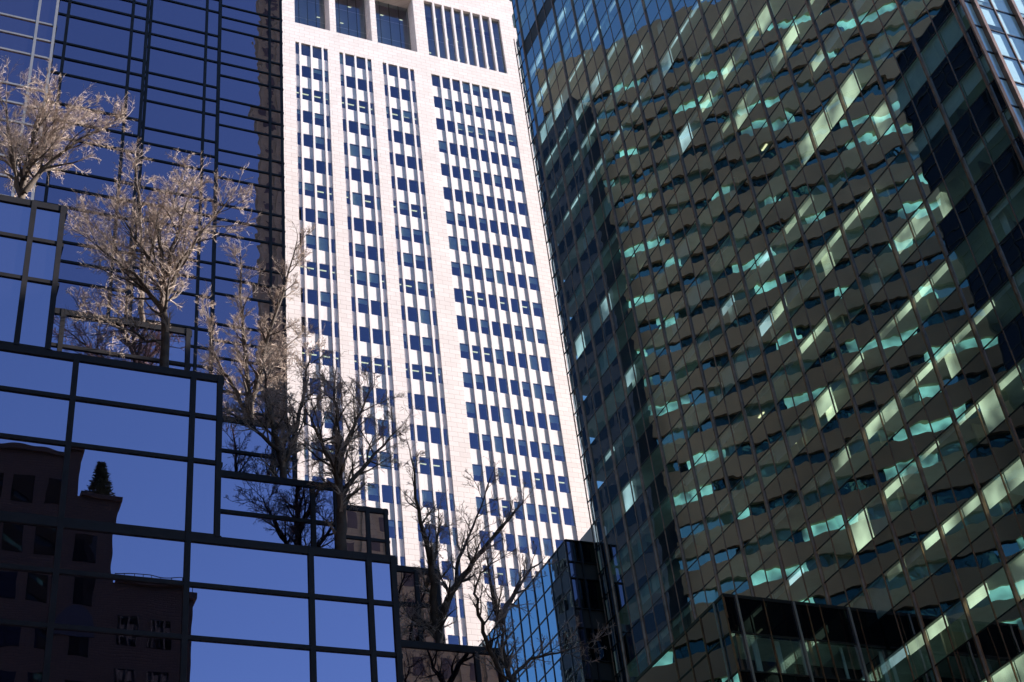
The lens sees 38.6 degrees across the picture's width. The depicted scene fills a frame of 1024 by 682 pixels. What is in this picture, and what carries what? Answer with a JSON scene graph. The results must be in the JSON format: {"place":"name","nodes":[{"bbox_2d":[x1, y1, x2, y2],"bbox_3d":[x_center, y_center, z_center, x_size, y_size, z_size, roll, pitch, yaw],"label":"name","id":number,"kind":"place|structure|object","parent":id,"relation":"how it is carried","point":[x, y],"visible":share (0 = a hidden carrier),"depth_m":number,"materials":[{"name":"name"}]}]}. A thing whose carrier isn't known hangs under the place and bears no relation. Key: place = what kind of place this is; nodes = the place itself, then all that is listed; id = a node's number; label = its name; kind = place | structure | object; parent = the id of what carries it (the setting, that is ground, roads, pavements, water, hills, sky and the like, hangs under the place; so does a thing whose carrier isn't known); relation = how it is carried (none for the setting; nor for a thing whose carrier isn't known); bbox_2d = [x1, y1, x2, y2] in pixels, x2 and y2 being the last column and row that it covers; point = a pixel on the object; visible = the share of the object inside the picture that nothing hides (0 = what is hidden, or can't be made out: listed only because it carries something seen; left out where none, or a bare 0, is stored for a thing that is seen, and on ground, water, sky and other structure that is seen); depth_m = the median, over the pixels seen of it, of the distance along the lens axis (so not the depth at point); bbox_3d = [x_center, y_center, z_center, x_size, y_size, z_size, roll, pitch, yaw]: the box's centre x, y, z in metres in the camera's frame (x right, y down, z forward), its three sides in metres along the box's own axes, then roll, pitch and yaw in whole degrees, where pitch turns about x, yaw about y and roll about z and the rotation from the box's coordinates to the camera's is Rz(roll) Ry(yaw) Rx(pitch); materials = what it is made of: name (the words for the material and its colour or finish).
{"place":"outdoors","nodes":[
{"label":"outdoors","id":0,"kind":"place"},
{"bbox_2d":[479,526,636,681],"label":"glass building","id":1,"kind":"structure","parent":0,"point":[568,589],"depth_m":102.40,"materials":[{"name":"blue glass"}]},
{"bbox_2d":[573,541,580,561],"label":"end wall window","id":2,"kind":"structure","parent":1,"relation":"in","point":[575,544],"depth_m":103.08,"materials":[{"name":"black glass"}]},
{"bbox_2d":[578,579,587,607],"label":"end wall window","id":3,"kind":"structure","parent":1,"relation":"in","point":[581,582],"depth_m":101.06,"materials":[{"name":"black glass"}]},
{"bbox_2d":[580,542,597,562],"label":"end wall window","id":4,"kind":"structure","parent":1,"relation":"in","point":[588,552],"depth_m":103.42,"materials":[{"name":"black glass"}]},
{"bbox_2d":[586,629,595,659],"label":"end wall window","id":5,"kind":"structure","parent":1,"relation":"in","point":[588,631],"depth_m":98.69,"materials":[{"name":"black glass"}]},
{"bbox_2d":[586,580,604,609],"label":"end wall window","id":6,"kind":"structure","parent":1,"relation":"in","point":[594,590],"depth_m":101.38,"materials":[{"name":"black glass"}]},
{"bbox_2d":[594,630,613,660],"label":"end wall window","id":7,"kind":"structure","parent":1,"relation":"in","point":[605,655],"depth_m":99.01,"materials":[{"name":"black glass"}]},
{"bbox_2d":[552,210,602,488],"label":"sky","id":8,"kind":"structure","parent":0,"point":[599,483],"materials":[{"name":"blue"}]},
{"label":"ground","id":9,"kind":"structure","parent":0,"visible":0},
{"bbox_2d":[0,0,503,681],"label":"glass tower","id":10,"kind":"structure","parent":9,"relation":"on","point":[154,526],"depth_m":36.68,"materials":[{"name":"blue glass"}]},
{"bbox_2d":[0,55,134,198],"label":"bare tree","id":11,"kind":"object","parent":10,"relation":"on","point":[41,152],"visible":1,"depth_m":42.74,"materials":[{"name":"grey plant"}]},
{"bbox_2d":[65,137,204,321],"bbox_3d":[-12.398,-3.035,47.672,4.571,10.001,2.504,-7,-37,0],"label":"bare tree","id":12,"kind":"object","parent":10,"relation":"on","point":[140,205],"visible":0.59,"depth_m":48.50,"materials":[{"name":"brown plant"}]},
{"bbox_2d":[54,148,262,366],"bbox_3d":[-10.108,-1.761,41.730,5.983,9.976,3.415,-3,-38,-6],"label":"bare tree","id":13,"kind":"object","parent":10,"relation":"on","point":[166,279],"visible":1,"depth_m":41.93,"materials":[{"name":"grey plant"}]},
{"bbox_2d":[193,219,317,418],"bbox_3d":[-9.114,0.615,52.175,4.462,9.058,5.637,-2,-38,-8],"label":"bare tree","id":14,"kind":"object","parent":10,"relation":"on","point":[244,361],"visible":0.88,"depth_m":51.46,"materials":[{"name":"brown plant"}]},
{"bbox_2d":[222,323,335,478],"bbox_3d":[-7.516,2.160,45.717,4.586,8.141,2.571,20,-45,-31],"label":"bare tree","id":15,"kind":"object","parent":10,"relation":"on","point":[282,459],"visible":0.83,"depth_m":45.37,"materials":[{"name":"brown plant"}]},
{"bbox_2d":[267,351,419,549],"bbox_3d":[-4.536,3.433,40.148,3.751,8.246,3.719,-13,-38,8],"label":"bare tree","id":16,"kind":"object","parent":10,"relation":"on","point":[336,464],"visible":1,"depth_m":40.60,"materials":[{"name":"brown plant"}]},
{"bbox_2d":[397,428,535,642],"bbox_3d":[-1.648,6.573,44.420,4.868,7.959,3.579,10,-41,-21],"label":"bare tree","id":17,"kind":"object","parent":10,"relation":"on","point":[434,626],"visible":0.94,"depth_m":43.92,"materials":[{"name":"brown plant"}]},
{"bbox_2d":[463,521,616,681],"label":"bare tree","id":18,"kind":"object","parent":10,"relation":"on","point":[501,616],"visible":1,"depth_m":38.92,"materials":[{"name":"brown plant"}]},
{"bbox_2d":[282,0,592,645],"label":"office tower","id":19,"kind":"structure","parent":9,"relation":"on","point":[410,189],"depth_m":166.89,"materials":[{"name":"stone"}]},
{"bbox_2d":[298,0,324,26],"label":"window frame","id":20,"kind":"structure","parent":19,"relation":"in","point":[298,0],"depth_m":190.26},
{"bbox_2d":[311,442,322,458],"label":"window","id":21,"kind":"structure","parent":19,"relation":"in","point":[312,456],"depth_m":145.82,"materials":[{"name":"blue glass"}]},
{"bbox_2d":[312,476,322,482],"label":"window","id":22,"kind":"structure","parent":19,"relation":"in","point":[314,477],"depth_m":143.91,"materials":[{"name":"blue glass"}]},
{"bbox_2d":[338,0,366,39],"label":"window frame","id":23,"kind":"structure","parent":19,"relation":"in","point":[338,0],"depth_m":193.09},
{"bbox_2d":[364,417,375,434],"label":"window","id":24,"kind":"structure","parent":19,"relation":"in","point":[371,428],"depth_m":150.34,"materials":[{"name":"blue glass"}]},
{"bbox_2d":[366,450,377,467],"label":"window","id":25,"kind":"structure","parent":19,"relation":"in","point":[370,452],"depth_m":148.06,"materials":[{"name":"blue glass"}]},
{"bbox_2d":[367,483,379,501],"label":"window","id":26,"kind":"structure","parent":19,"relation":"in","point":[373,494],"depth_m":145.50,"materials":[{"name":"blue glass"}]},
{"bbox_2d":[380,452,390,469],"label":"window","id":27,"kind":"structure","parent":19,"relation":"in","point":[389,464],"depth_m":148.48,"materials":[{"name":"blue glass"}]},
{"bbox_2d":[382,38,391,45],"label":"window","id":28,"kind":"structure","parent":19,"relation":"in","point":[385,41],"depth_m":192.73,"materials":[{"name":"blue glass"}]},
{"bbox_2d":[382,485,393,503],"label":"window","id":29,"kind":"structure","parent":19,"relation":"in","point":[387,491],"depth_m":146.11,"materials":[{"name":"blue glass"}]},
{"bbox_2d":[388,520,395,537],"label":"window","id":30,"kind":"structure","parent":19,"relation":"in","point":[392,534],"depth_m":143.75,"materials":[{"name":"blue glass"}]},
{"bbox_2d":[379,4,410,47],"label":"window frame","id":31,"kind":"structure","parent":19,"relation":"in","point":[388,4],"depth_m":195.60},
{"bbox_2d":[392,40,400,47],"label":"window","id":32,"kind":"structure","parent":19,"relation":"in","point":[394,43],"depth_m":193.23,"materials":[{"name":"blue glass"}]},
{"bbox_2d":[401,42,410,49],"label":"window","id":33,"kind":"structure","parent":19,"relation":"in","point":[405,46],"depth_m":193.75,"materials":[{"name":"blue glass"}]},
{"bbox_2d":[417,425,427,441],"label":"window","id":34,"kind":"structure","parent":19,"relation":"in","point":[422,433],"depth_m":152.54,"materials":[{"name":"blue glass"}]},
{"bbox_2d":[419,457,430,474],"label":"window","id":35,"kind":"structure","parent":19,"relation":"in","point":[425,468],"depth_m":150.08,"materials":[{"name":"blue glass"}]},
{"bbox_2d":[422,490,432,507],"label":"window","id":36,"kind":"structure","parent":19,"relation":"in","point":[428,495],"depth_m":147.79,"materials":[{"name":"blue glass"}]},
{"bbox_2d":[424,524,435,542],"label":"window","id":37,"kind":"structure","parent":19,"relation":"in","point":[427,530],"depth_m":145.22,"materials":[{"name":"blue glass"}]},
{"bbox_2d":[426,21,434,39],"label":"window","id":38,"kind":"structure","parent":19,"relation":"in","point":[429,25],"depth_m":195.17,"materials":[{"name":"blue glass"}]},
{"bbox_2d":[428,39,436,56],"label":"window","id":39,"kind":"structure","parent":19,"relation":"in","point":[431,43],"depth_m":193.09,"materials":[{"name":"blue glass"}]},
{"bbox_2d":[433,459,444,476],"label":"window","id":40,"kind":"structure","parent":19,"relation":"in","point":[438,466],"depth_m":150.63,"materials":[{"name":"blue glass"}]},
{"bbox_2d":[436,24,444,42],"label":"window","id":41,"kind":"structure","parent":19,"relation":"in","point":[440,32],"depth_m":195.67,"materials":[{"name":"blue glass"}]},
{"bbox_2d":[435,492,447,509],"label":"window","id":42,"kind":"structure","parent":19,"relation":"in","point":[438,494],"depth_m":148.23,"materials":[{"name":"blue glass"}]},
{"bbox_2d":[438,42,446,58],"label":"window","id":43,"kind":"structure","parent":19,"relation":"in","point":[442,50],"depth_m":193.58,"materials":[{"name":"blue glass"}]},
{"bbox_2d":[439,526,450,544],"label":"window","id":44,"kind":"structure","parent":19,"relation":"in","point":[445,540],"depth_m":145.59,"materials":[{"name":"blue glass"}]},
{"bbox_2d":[441,561,453,579],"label":"window","id":45,"kind":"structure","parent":19,"relation":"in","point":[443,562],"depth_m":143.39,"materials":[{"name":"blue glass"}]},
{"bbox_2d":[444,597,456,616],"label":"window","id":46,"kind":"structure","parent":19,"relation":"in","point":[453,603],"depth_m":140.85,"materials":[{"name":"blue glass"}]},
{"bbox_2d":[446,26,454,44],"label":"window","id":47,"kind":"structure","parent":19,"relation":"in","point":[450,36],"depth_m":196.20,"materials":[{"name":"blue glass"}]},
{"bbox_2d":[448,44,455,60],"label":"window","id":48,"kind":"structure","parent":19,"relation":"in","point":[452,53],"depth_m":194.13,"materials":[{"name":"blue glass"}]},
{"bbox_2d":[448,635,459,644],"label":"window","id":49,"kind":"structure","parent":19,"relation":"in","point":[452,639],"depth_m":138.80,"materials":[{"name":"blue glass"}]},
{"bbox_2d":[456,29,463,47],"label":"window","id":50,"kind":"structure","parent":19,"relation":"in","point":[459,34],"depth_m":196.70,"materials":[{"name":"blue glass"}]},
{"bbox_2d":[458,47,465,63],"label":"window","id":51,"kind":"structure","parent":19,"relation":"in","point":[461,50],"depth_m":194.60,"materials":[{"name":"blue glass"}]},
{"bbox_2d":[463,13,470,31],"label":"window","id":52,"kind":"structure","parent":19,"relation":"in","point":[466,16],"depth_m":199.46,"materials":[{"name":"blue glass"}]},
{"bbox_2d":[465,31,473,49],"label":"window","id":53,"kind":"structure","parent":19,"relation":"in","point":[469,39],"depth_m":197.18,"materials":[{"name":"blue glass"}]},
{"bbox_2d":[468,49,475,65],"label":"window","id":54,"kind":"structure","parent":19,"relation":"in","point":[471,54],"depth_m":195.13,"materials":[{"name":"blue glass"}]},
{"bbox_2d":[473,16,480,33],"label":"window","id":55,"kind":"structure","parent":19,"relation":"in","point":[475,19],"depth_m":199.95,"materials":[{"name":"blue glass"}]},
{"bbox_2d":[475,33,482,51],"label":"window","id":56,"kind":"structure","parent":19,"relation":"in","point":[478,37],"depth_m":197.71,"materials":[{"name":"blue glass"}]},
{"bbox_2d":[477,51,485,67],"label":"window","id":57,"kind":"structure","parent":19,"relation":"in","point":[481,59],"depth_m":195.60,"materials":[{"name":"blue glass"}]},
{"bbox_2d":[476,497,486,514],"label":"window","id":58,"kind":"structure","parent":19,"relation":"in","point":[478,499],"depth_m":149.77,"materials":[{"name":"blue glass"}]},
{"bbox_2d":[479,530,490,548],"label":"window","id":59,"kind":"structure","parent":19,"relation":"in","point":[487,533],"depth_m":147.50,"materials":[{"name":"blue glass"}]},
{"bbox_2d":[482,18,489,36],"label":"window","id":60,"kind":"structure","parent":19,"relation":"in","point":[485,21],"depth_m":200.46,"materials":[{"name":"blue glass"}]},
{"bbox_2d":[483,565,493,584],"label":"window","id":61,"kind":"structure","parent":19,"relation":"in","point":[485,580],"depth_m":144.79,"materials":[{"name":"blue glass"}]},
{"bbox_2d":[485,36,492,54],"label":"window","id":62,"kind":"structure","parent":19,"relation":"in","point":[487,39],"depth_m":198.25,"materials":[{"name":"blue glass"}]},
{"bbox_2d":[487,54,494,70],"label":"window","id":63,"kind":"structure","parent":19,"relation":"in","point":[490,57],"depth_m":196.13,"materials":[{"name":"blue glass"}]},
{"bbox_2d":[487,602,495,620],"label":"window","id":64,"kind":"structure","parent":19,"relation":"in","point":[488,606],"depth_m":142.41,"materials":[{"name":"blue glass"}]},
{"bbox_2d":[491,20,500,38],"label":"window","id":65,"kind":"structure","parent":19,"relation":"in","point":[495,27],"depth_m":200.98,"materials":[{"name":"blue glass"}]},
{"bbox_2d":[494,38,502,56],"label":"window","id":66,"kind":"structure","parent":19,"relation":"in","point":[498,47],"depth_m":198.73,"materials":[{"name":"blue glass"}]},
{"bbox_2d":[493,532,503,550],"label":"window","id":67,"kind":"structure","parent":19,"relation":"in","point":[499,535],"depth_m":147.83,"materials":[{"name":"blue glass"}]},
{"bbox_2d":[497,56,505,72],"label":"window","id":68,"kind":"structure","parent":19,"relation":"in","point":[500,60],"depth_m":196.66,"materials":[{"name":"blue glass"}]},
{"bbox_2d":[497,567,507,585],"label":"window","id":69,"kind":"structure","parent":19,"relation":"in","point":[502,570],"depth_m":145.50,"materials":[{"name":"blue glass"}]},
{"bbox_2d":[505,534,515,551],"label":"window","id":70,"kind":"structure","parent":19,"relation":"in","point":[510,537],"depth_m":148.44,"materials":[{"name":"blue glass"}]},
{"bbox_2d":[509,568,520,587],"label":"window","id":71,"kind":"structure","parent":19,"relation":"in","point":[514,578],"depth_m":145.98,"materials":[{"name":"blue glass"}]},
{"bbox_2d":[518,535,528,552],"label":"window","id":72,"kind":"structure","parent":19,"relation":"in","point":[523,543],"depth_m":148.92,"materials":[{"name":"blue glass"}]},
{"bbox_2d":[522,570,531,587],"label":"window","id":73,"kind":"structure","parent":19,"relation":"in","point":[530,574],"depth_m":146.53,"materials":[{"name":"blue glass"}]},
{"bbox_2d":[530,536,540,554],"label":"window","id":74,"kind":"structure","parent":19,"relation":"in","point":[537,542],"depth_m":149.46,"materials":[{"name":"blue glass"}]},
{"bbox_2d":[543,538,552,555],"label":"window","id":75,"kind":"structure","parent":19,"relation":"in","point":[545,540],"depth_m":149.94,"materials":[{"name":"blue glass"}]},
{"bbox_2d":[549,414,560,430],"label":"window","id":76,"kind":"structure","parent":19,"relation":"in","point":[554,420],"depth_m":160.66,"materials":[{"name":"blue glass"}]},
{"bbox_2d":[553,445,565,461],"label":"window","id":77,"kind":"structure","parent":19,"relation":"in","point":[558,450],"depth_m":158.25,"materials":[{"name":"blue glass"}]},
{"bbox_2d":[555,540,563,548],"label":"window","id":78,"kind":"structure","parent":19,"relation":"in","point":[558,542],"depth_m":150.73,"materials":[{"name":"blue glass"}]},
{"bbox_2d":[558,476,569,492],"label":"window","id":79,"kind":"structure","parent":19,"relation":"in","point":[563,481],"depth_m":155.80,"materials":[{"name":"blue glass"}]},
{"bbox_2d":[562,508,574,525],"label":"window","id":80,"kind":"structure","parent":19,"relation":"in","point":[568,514],"depth_m":153.34,"materials":[{"name":"blue glass"}]},
{"bbox_2d":[634,593,889,681],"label":"glass wing","id":81,"kind":"structure","parent":9,"relation":"on","point":[723,637],"depth_m":70.22,"materials":[{"name":"black glass"}]},
{"bbox_2d":[509,0,1023,681],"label":"glass office tower","id":82,"kind":"structure","parent":9,"relation":"on","point":[785,242],"depth_m":84.53,"materials":[{"name":"green glass"}]}
]}

